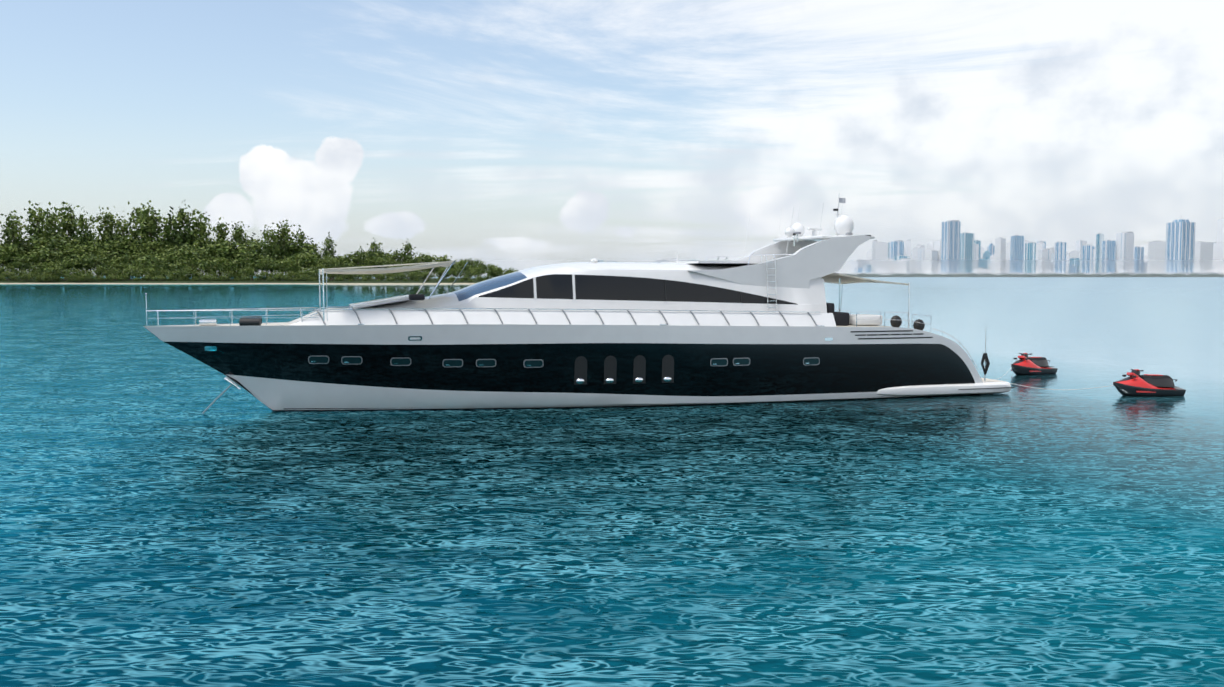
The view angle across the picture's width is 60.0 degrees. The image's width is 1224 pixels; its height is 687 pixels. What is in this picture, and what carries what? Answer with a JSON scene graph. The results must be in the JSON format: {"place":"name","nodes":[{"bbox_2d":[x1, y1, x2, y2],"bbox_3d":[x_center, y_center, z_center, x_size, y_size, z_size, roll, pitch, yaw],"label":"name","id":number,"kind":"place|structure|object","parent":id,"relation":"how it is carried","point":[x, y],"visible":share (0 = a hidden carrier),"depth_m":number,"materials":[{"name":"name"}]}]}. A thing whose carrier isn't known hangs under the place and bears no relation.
{"place":"outdoors","nodes":[
{"label":"outdoors","id":0,"kind":"place"},
{"bbox_2d":[0,278,487,283],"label":"island shoreline","id":1,"kind":"structure","parent":0,"point":[283,281],"depth_m":643.43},
{"bbox_2d":[0,269,14,280],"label":"shrub","id":2,"kind":"object","parent":1,"relation":"on","point":[8,275],"visible":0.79,"depth_m":660.70,"materials":[{"name":"green plant"}]},
{"bbox_2d":[1,263,17,280],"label":"shrub","id":3,"kind":"object","parent":1,"relation":"on","point":[8,266],"visible":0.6,"depth_m":679.50,"materials":[{"name":"green plant"}]},
{"bbox_2d":[0,243,25,279],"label":"broad tree","id":4,"kind":"object","parent":1,"relation":"on","point":[11,251],"visible":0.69,"depth_m":692.16,"materials":[{"name":"green plant"}]},
{"bbox_2d":[0,210,27,253],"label":"broadleaf tree","id":5,"kind":"object","parent":1,"relation":"on","point":[11,233],"visible":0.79,"depth_m":708.77,"materials":[{"name":"green plant"}]},
{"bbox_2d":[12,268,27,280],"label":"shrub","id":6,"kind":"object","parent":1,"relation":"on","point":[20,272],"visible":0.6,"depth_m":659.76,"materials":[{"name":"green plant"}]},
{"bbox_2d":[11,255,32,270],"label":"broad tree","id":7,"kind":"object","parent":1,"relation":"on","point":[18,264],"visible":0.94,"depth_m":673.07,"materials":[{"name":"green plant"}]},
{"bbox_2d":[20,273,35,280],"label":"shrub","id":8,"kind":"object","parent":1,"relation":"on","point":[27,277],"visible":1,"depth_m":652.83,"materials":[{"name":"green plant"}]},
{"bbox_2d":[24,229,47,243],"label":"broad tree","id":9,"kind":"object","parent":1,"relation":"on","point":[32,236],"visible":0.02,"depth_m":745.88,"materials":[{"name":"green plant"}]},
{"bbox_2d":[24,200,50,240],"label":"broadleaf tree","id":10,"kind":"object","parent":1,"relation":"on","point":[34,218],"visible":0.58,"depth_m":753.88,"materials":[{"name":"green plant"}]},
{"bbox_2d":[20,237,55,255],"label":"broad tree","id":11,"kind":"object","parent":1,"relation":"on","point":[34,244],"visible":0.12,"depth_m":718.52,"materials":[{"name":"green plant"}]},
{"bbox_2d":[25,246,60,265],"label":"broad tree","id":12,"kind":"object","parent":1,"relation":"on","point":[34,257],"visible":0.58,"depth_m":694.16,"materials":[{"name":"green plant"}]},
{"bbox_2d":[27,233,62,274],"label":"broad tree","id":13,"kind":"object","parent":1,"relation":"on","point":[41,241],"visible":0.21,"depth_m":717.74,"materials":[{"name":"green plant"}]},
{"bbox_2d":[30,259,62,279],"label":"shrub","id":14,"kind":"object","parent":1,"relation":"on","point":[43,266],"visible":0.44,"depth_m":670.75,"materials":[{"name":"green plant"}]},
{"bbox_2d":[35,250,59,265],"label":"broad tree","id":15,"kind":"object","parent":1,"relation":"on","point":[51,255],"visible":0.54,"depth_m":695.22,"materials":[{"name":"green plant"}]},
{"bbox_2d":[40,273,55,280],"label":"shrub","id":16,"kind":"object","parent":1,"relation":"on","point":[46,277],"visible":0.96,"depth_m":652.11,"materials":[{"name":"green plant"}]},
{"bbox_2d":[37,206,62,249],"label":"broadleaf tree","id":17,"kind":"object","parent":1,"relation":"on","point":[50,226],"visible":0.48,"depth_m":721.12,"materials":[{"name":"green plant"}]},
{"bbox_2d":[40,264,67,278],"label":"shrub","id":18,"kind":"object","parent":1,"relation":"on","point":[54,271],"visible":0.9,"depth_m":658.70,"materials":[{"name":"green plant"}]},
{"bbox_2d":[44,231,73,279],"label":"broad tree","id":19,"kind":"object","parent":1,"relation":"on","point":[66,240],"visible":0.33,"depth_m":714.00,"materials":[{"name":"green plant"}]},
{"bbox_2d":[54,255,75,280],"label":"broad tree","id":20,"kind":"object","parent":1,"relation":"on","point":[64,263],"visible":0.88,"depth_m":670.60,"materials":[{"name":"green plant"}]},
{"bbox_2d":[53,242,76,279],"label":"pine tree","id":21,"kind":"object","parent":1,"relation":"on","point":[63,254],"visible":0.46,"depth_m":693.48,"materials":[{"name":"green plant"}]},
{"bbox_2d":[54,201,82,274],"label":"tree","id":22,"kind":"object","parent":1,"relation":"on","point":[68,223],"visible":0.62,"depth_m":737.59,"materials":[{"name":"green plant"}]},
{"bbox_2d":[59,267,83,278],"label":"shrub","id":23,"kind":"object","parent":1,"relation":"on","point":[72,272],"visible":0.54,"depth_m":660.04,"materials":[{"name":"green plant"}]},
{"bbox_2d":[60,242,100,270],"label":"broad tree","id":24,"kind":"object","parent":1,"relation":"on","point":[80,251],"visible":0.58,"depth_m":689.67,"materials":[{"name":"green plant"}]},
{"bbox_2d":[68,254,92,280],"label":"broad tree","id":25,"kind":"object","parent":1,"relation":"on","point":[80,262],"visible":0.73,"depth_m":674.60,"materials":[{"name":"green plant"}]},
{"bbox_2d":[69,207,97,270],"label":"tree","id":26,"kind":"object","parent":1,"relation":"on","point":[82,226],"visible":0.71,"depth_m":716.02,"materials":[{"name":"green plant"}]},
{"bbox_2d":[75,267,95,277],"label":"shrub","id":27,"kind":"object","parent":1,"relation":"on","point":[82,272],"visible":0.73,"depth_m":660.35,"materials":[{"name":"green plant"}]},
{"bbox_2d":[80,274,95,280],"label":"shrub","id":28,"kind":"object","parent":1,"relation":"on","point":[84,277],"visible":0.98,"depth_m":652.70,"materials":[{"name":"green plant"}]},
{"bbox_2d":[72,233,105,248],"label":"broad tree","id":29,"kind":"object","parent":1,"relation":"on","point":[88,241],"visible":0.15,"depth_m":721.36,"materials":[{"name":"green plant"}]},
{"bbox_2d":[74,242,108,279],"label":"broad tree","id":30,"kind":"object","parent":1,"relation":"on","point":[94,251],"visible":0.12,"depth_m":696.72,"materials":[{"name":"green plant"}]},
{"bbox_2d":[84,253,107,280],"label":"broad tree","id":31,"kind":"object","parent":1,"relation":"on","point":[94,260],"visible":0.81,"depth_m":672.68,"materials":[{"name":"green plant"}]},
{"bbox_2d":[92,265,105,280],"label":"broad tree","id":32,"kind":"object","parent":1,"relation":"on","point":[98,271],"visible":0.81,"depth_m":663.16,"materials":[{"name":"green plant"}]},
{"bbox_2d":[95,248,110,279],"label":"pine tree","id":33,"kind":"object","parent":1,"relation":"on","point":[106,255],"visible":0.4,"depth_m":694.58,"materials":[{"name":"green plant"}]},
{"bbox_2d":[91,206,123,245],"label":"broadleaf tree","id":34,"kind":"object","parent":1,"relation":"on","point":[108,219],"visible":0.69,"depth_m":742.94,"materials":[{"name":"green plant"}]},
{"bbox_2d":[91,261,126,277],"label":"shrub","id":35,"kind":"object","parent":1,"relation":"on","point":[117,268],"visible":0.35,"depth_m":672.32,"materials":[{"name":"green plant"}]},
{"bbox_2d":[96,237,133,279],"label":"broad tree","id":36,"kind":"object","parent":1,"relation":"on","point":[111,247],"visible":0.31,"depth_m":715.21,"materials":[{"name":"green plant"}]},
{"bbox_2d":[105,255,126,279],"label":"broad tree","id":37,"kind":"object","parent":1,"relation":"on","point":[116,260],"visible":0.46,"depth_m":691.76,"materials":[{"name":"green plant"}]},
{"bbox_2d":[113,214,133,249],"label":"tree","id":38,"kind":"object","parent":1,"relation":"on","point":[121,229],"visible":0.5,"depth_m":736.90,"materials":[{"name":"green plant"}]},
{"bbox_2d":[115,251,138,279],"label":"broad tree","id":39,"kind":"object","parent":1,"relation":"on","point":[130,259],"visible":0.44,"depth_m":694.57,"materials":[{"name":"green plant"}]},
{"bbox_2d":[112,233,147,259],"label":"broad tree","id":40,"kind":"object","parent":1,"relation":"on","point":[129,243],"visible":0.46,"depth_m":716.20,"materials":[{"name":"green plant"}]},
{"bbox_2d":[120,264,147,280],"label":"shrub","id":41,"kind":"object","parent":1,"relation":"on","point":[132,273],"visible":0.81,"depth_m":658.66,"materials":[{"name":"green plant"}]},
{"bbox_2d":[127,200,152,276],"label":"pine tree","id":42,"kind":"object","parent":1,"relation":"on","point":[137,212],"visible":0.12,"depth_m":738.89,"materials":[{"name":"green plant"}]},
{"bbox_2d":[136,266,158,276],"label":"shrub","id":43,"kind":"object","parent":1,"relation":"on","point":[150,271],"visible":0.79,"depth_m":658.70,"materials":[{"name":"green plant"}]},
{"bbox_2d":[133,205,165,249],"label":"tree","id":44,"kind":"object","parent":1,"relation":"on","point":[149,224],"visible":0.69,"depth_m":724.40,"materials":[{"name":"green plant"}]},
{"bbox_2d":[140,238,164,260],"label":"pine tree","id":45,"kind":"object","parent":1,"relation":"on","point":[148,245],"visible":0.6,"depth_m":715.87,"materials":[{"name":"green plant"}]},
{"bbox_2d":[134,252,171,280],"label":"shrub","id":46,"kind":"object","parent":1,"relation":"on","point":[139,260],"visible":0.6,"depth_m":671.44,"materials":[{"name":"green plant"}]},
{"bbox_2d":[151,268,169,280],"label":"shrub","id":47,"kind":"object","parent":1,"relation":"on","point":[162,272],"visible":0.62,"depth_m":660.67,"materials":[{"name":"green plant"}]},
{"bbox_2d":[148,260,177,280],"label":"shrub","id":48,"kind":"object","parent":1,"relation":"on","point":[167,268],"visible":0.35,"depth_m":670.83,"materials":[{"name":"green plant"}]},
{"bbox_2d":[152,206,185,248],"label":"tree","id":49,"kind":"object","parent":1,"relation":"on","point":[170,222],"visible":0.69,"depth_m":723.94,"materials":[{"name":"green plant"}]},
{"bbox_2d":[153,243,184,257],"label":"broad tree","id":50,"kind":"object","parent":1,"relation":"on","point":[167,248],"visible":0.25,"depth_m":716.14,"materials":[{"name":"green plant"}]},
{"bbox_2d":[156,249,182,265],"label":"broad tree","id":51,"kind":"object","parent":1,"relation":"on","point":[170,259],"visible":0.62,"depth_m":689.88,"materials":[{"name":"green plant"}]},
{"bbox_2d":[165,199,202,248],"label":"broadleaf tree","id":52,"kind":"object","parent":1,"relation":"on","point":[184,237],"visible":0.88,"depth_m":721.66,"materials":[{"name":"green plant"}]},
{"bbox_2d":[174,266,198,278],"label":"shrub","id":53,"kind":"object","parent":1,"relation":"on","point":[189,272],"visible":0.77,"depth_m":656.20,"materials":[{"name":"green plant"}]},
{"bbox_2d":[172,255,211,278],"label":"shrub","id":54,"kind":"object","parent":1,"relation":"on","point":[193,261],"visible":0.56,"depth_m":670.50,"materials":[{"name":"green plant"}]},
{"bbox_2d":[178,244,213,271],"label":"broad tree","id":55,"kind":"object","parent":1,"relation":"on","point":[192,252],"visible":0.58,"depth_m":692.13,"materials":[{"name":"green plant"}]},
{"bbox_2d":[186,233,211,272],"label":"pine tree","id":56,"kind":"object","parent":1,"relation":"on","point":[199,242],"visible":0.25,"depth_m":716.00,"materials":[{"name":"green plant"}]},
{"bbox_2d":[186,211,214,246],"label":"broadleaf tree","id":57,"kind":"object","parent":1,"relation":"on","point":[202,228],"visible":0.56,"depth_m":723.16,"materials":[{"name":"green plant"}]},
{"bbox_2d":[195,235,241,275],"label":"broad tree","id":58,"kind":"object","parent":1,"relation":"on","point":[218,248],"visible":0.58,"depth_m":708.58,"materials":[{"name":"green plant"}]},
{"bbox_2d":[199,254,241,280],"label":"tree","id":59,"kind":"object","parent":1,"relation":"on","point":[224,263],"visible":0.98,"depth_m":665.67,"materials":[{"name":"green plant"}]},
{"bbox_2d":[211,217,231,246],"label":"broadleaf tree","id":60,"kind":"object","parent":1,"relation":"on","point":[219,227],"visible":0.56,"depth_m":751.57,"materials":[{"name":"green plant"}]},
{"bbox_2d":[220,270,234,280],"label":"shrub","id":61,"kind":"object","parent":1,"relation":"on","point":[229,275],"visible":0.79,"depth_m":656.26,"materials":[{"name":"green plant"}]},
{"bbox_2d":[227,221,249,248],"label":"broadleaf tree","id":62,"kind":"object","parent":1,"relation":"on","point":[238,237],"visible":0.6,"depth_m":735.03,"materials":[{"name":"green plant"}]},
{"bbox_2d":[237,266,257,277],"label":"tree","id":63,"kind":"object","parent":1,"relation":"on","point":[247,272],"visible":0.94,"depth_m":657.95,"materials":[{"name":"green plant"}]},
{"bbox_2d":[231,239,265,259],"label":"broad tree","id":64,"kind":"object","parent":1,"relation":"on","point":[254,247],"visible":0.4,"depth_m":712.43,"materials":[{"name":"green plant"}]},
{"bbox_2d":[236,250,265,279],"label":"tree","id":65,"kind":"object","parent":1,"relation":"on","point":[249,258],"visible":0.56,"depth_m":688.10,"materials":[{"name":"green plant"}]},
{"bbox_2d":[242,261,260,280],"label":"broad tree","id":66,"kind":"object","parent":1,"relation":"on","point":[255,268],"visible":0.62,"depth_m":674.97,"materials":[{"name":"green plant"}]},
{"bbox_2d":[254,271,270,280],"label":"shrub","id":67,"kind":"object","parent":1,"relation":"on","point":[262,275],"visible":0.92,"depth_m":654.96,"materials":[{"name":"green plant"}]},
{"bbox_2d":[253,257,272,280],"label":"broad tree","id":68,"kind":"object","parent":1,"relation":"on","point":[265,266],"visible":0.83,"depth_m":673.95,"materials":[{"name":"green plant"}]},
{"bbox_2d":[259,224,283,272],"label":"pine tree","id":69,"kind":"object","parent":1,"relation":"on","point":[272,249],"visible":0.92,"depth_m":699.18,"materials":[{"name":"green plant"}]},
{"bbox_2d":[267,219,296,259],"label":"pine tree","id":70,"kind":"object","parent":1,"relation":"on","point":[285,235],"visible":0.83,"depth_m":707.57,"materials":[{"name":"green plant"}]},
{"bbox_2d":[270,255,302,273],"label":"tree","id":71,"kind":"object","parent":1,"relation":"on","point":[287,265],"visible":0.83,"depth_m":669.02,"materials":[{"name":"green plant"}]},
{"bbox_2d":[279,242,314,278],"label":"broad tree","id":72,"kind":"object","parent":1,"relation":"on","point":[301,250],"visible":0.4,"depth_m":712.13,"materials":[{"name":"green plant"}]},
{"bbox_2d":[293,225,308,268],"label":"pine tree","id":73,"kind":"object","parent":1,"relation":"on","point":[301,238],"visible":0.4,"depth_m":741.70,"materials":[{"name":"green plant"}]},
{"bbox_2d":[296,269,315,277],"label":"shrub","id":74,"kind":"object","parent":1,"relation":"on","point":[305,273],"visible":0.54,"depth_m":658.46,"materials":[{"name":"green plant"}]},
{"bbox_2d":[293,250,320,270],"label":"broad tree","id":75,"kind":"object","parent":1,"relation":"on","point":[311,259],"visible":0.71,"depth_m":687.62,"materials":[{"name":"green plant"}]},
{"bbox_2d":[304,238,324,267],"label":"pine tree","id":76,"kind":"object","parent":1,"relation":"on","point":[311,246],"visible":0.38,"depth_m":719.63,"materials":[{"name":"green plant"}]},
{"bbox_2d":[307,261,330,274],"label":"tree","id":77,"kind":"object","parent":1,"relation":"on","point":[318,266],"visible":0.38,"depth_m":670.90,"materials":[{"name":"green plant"}]},
{"bbox_2d":[321,232,336,256],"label":"pine tree","id":78,"kind":"object","parent":1,"relation":"on","point":[327,250],"visible":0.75,"depth_m":742.80,"materials":[{"name":"green plant"}]},
{"bbox_2d":[324,256,342,279],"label":"broad tree","id":79,"kind":"object","parent":1,"relation":"on","point":[331,262],"visible":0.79,"depth_m":689.70,"materials":[{"name":"green plant"}]},
{"bbox_2d":[327,254,353,267],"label":"broad tree","id":80,"kind":"object","parent":1,"relation":"on","point":[343,261],"visible":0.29,"depth_m":713.65,"materials":[{"name":"green plant"}]},
{"bbox_2d":[341,274,361,280],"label":"shrub","id":81,"kind":"object","parent":1,"relation":"on","point":[354,276],"visible":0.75,"depth_m":659.18,"materials":[{"name":"green plant"}]},
{"bbox_2d":[351,251,364,278],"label":"pine tree","id":82,"kind":"object","parent":1,"relation":"on","point":[356,259],"visible":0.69,"depth_m":713.40,"materials":[{"name":"green plant"}]},
{"bbox_2d":[365,238,383,257],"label":"pine tree","id":83,"kind":"object","parent":1,"relation":"on","point":[373,246],"visible":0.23,"depth_m":738.01,"materials":[{"name":"green plant"}]},
{"bbox_2d":[366,256,387,267],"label":"broad tree","id":84,"kind":"object","parent":1,"relation":"on","point":[378,261],"visible":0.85,"depth_m":688.69,"materials":[{"name":"green plant"}]},
{"bbox_2d":[369,247,387,264],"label":"pine tree","id":85,"kind":"object","parent":1,"relation":"on","point":[379,254],"visible":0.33,"depth_m":713.09,"materials":[{"name":"green plant"}]},
{"bbox_2d":[383,248,407,263],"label":"broad tree","id":86,"kind":"object","parent":1,"relation":"on","point":[396,255],"visible":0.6,"depth_m":741.31,"materials":[{"name":"green plant"}]},
{"bbox_2d":[400,239,415,278],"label":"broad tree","id":87,"kind":"object","parent":1,"relation":"on","point":[408,246],"visible":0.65,"depth_m":748.25,"materials":[{"name":"green plant"}]},
{"bbox_2d":[406,272,422,279],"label":"shrub","id":88,"kind":"object","parent":1,"relation":"on","point":[412,276],"visible":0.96,"depth_m":659.10,"materials":[{"name":"green plant"}]},
{"bbox_2d":[406,252,436,271],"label":"broad tree","id":89,"kind":"object","parent":1,"relation":"on","point":[421,258],"visible":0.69,"depth_m":713.35,"materials":[{"name":"green plant"}]},
{"bbox_2d":[434,267,449,280],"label":"tree","id":90,"kind":"object","parent":1,"relation":"on","point":[440,272],"visible":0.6,"depth_m":670.73,"materials":[{"name":"green plant"}]},
{"bbox_2d":[447,266,464,280],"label":"tree","id":91,"kind":"object","parent":1,"relation":"on","point":[456,272],"visible":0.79,"depth_m":667.08,"materials":[{"name":"green plant"}]},
{"bbox_2d":[459,258,479,268],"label":"broad tree","id":92,"kind":"object","parent":1,"relation":"on","point":[471,263],"visible":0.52,"depth_m":715.92,"materials":[{"name":"green plant"}]},
{"bbox_2d":[462,268,478,278],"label":"tree","id":93,"kind":"object","parent":1,"relation":"on","point":[472,273],"visible":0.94,"depth_m":669.28,"materials":[{"name":"green plant"}]},
{"bbox_2d":[468,266,485,279],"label":"tree","id":94,"kind":"object","parent":1,"relation":"on","point":[478,270],"visible":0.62,"depth_m":686.97,"materials":[{"name":"green plant"}]},
{"bbox_2d":[484,264,504,276],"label":"tree","id":95,"kind":"object","parent":1,"relation":"on","point":[490,271],"visible":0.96,"depth_m":695.02,"materials":[{"name":"green plant"}]},
{"bbox_2d":[0,276,1223,686],"bbox_3d":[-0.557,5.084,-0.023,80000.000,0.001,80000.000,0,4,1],"label":"sea water","id":96,"kind":"structure","parent":0,"point":[1060,528],"depth_m":22.12,"materials":[{"name":"teal liquid"}]},
{"bbox_2d":[144,193,1014,410],"bbox_3d":[-0.351,-1.543,43.504,34.800,9.681,7.200,-1,4,-17],"label":"yacht","id":97,"kind":"object","parent":96,"relation":"on","point":[767,324],"visible":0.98,"depth_m":40.69,"materials":[{"name":"black"}]},
{"bbox_2d":[1011,353,1057,374],"bbox_3d":[21.601,1.146,54.752,3.010,1.319,1.184,0,2,-32],"label":"jet ski","id":98,"kind":"object","parent":96,"relation":"on","point":[1024,364],"visible":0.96,"depth_m":54.25,"materials":[{"name":"red plastic"}]},
{"bbox_2d":[1113,369,1185,396],"bbox_3d":[22.681,1.763,45.088,3.010,1.319,1.184,1,2,-9],"label":"jet ski","id":99,"kind":"object","parent":96,"relation":"on","point":[1135,383],"visible":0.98,"depth_m":44.71,"materials":[{"name":"red plastic"}]},
{"bbox_2d":[0,148,1223,276],"bbox_3d":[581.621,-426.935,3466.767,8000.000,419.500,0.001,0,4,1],"label":"bay haze","id":100,"kind":"object","parent":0,"point":[951,275],"visible":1,"depth_m":3471.44,"materials":[{"name":"white"}]},
{"bbox_2d":[0,0,1223,275],"label":"sky","id":101,"kind":"structure","parent":0,"point":[126,80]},
{"bbox_2d":[598,215,1223,276],"bbox_3d":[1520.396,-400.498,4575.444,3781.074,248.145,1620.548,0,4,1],"label":"city skyline","id":102,"kind":"structure","parent":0,"point":[1106,264],"depth_m":4088.87,"materials":[{"name":"blue glass"}]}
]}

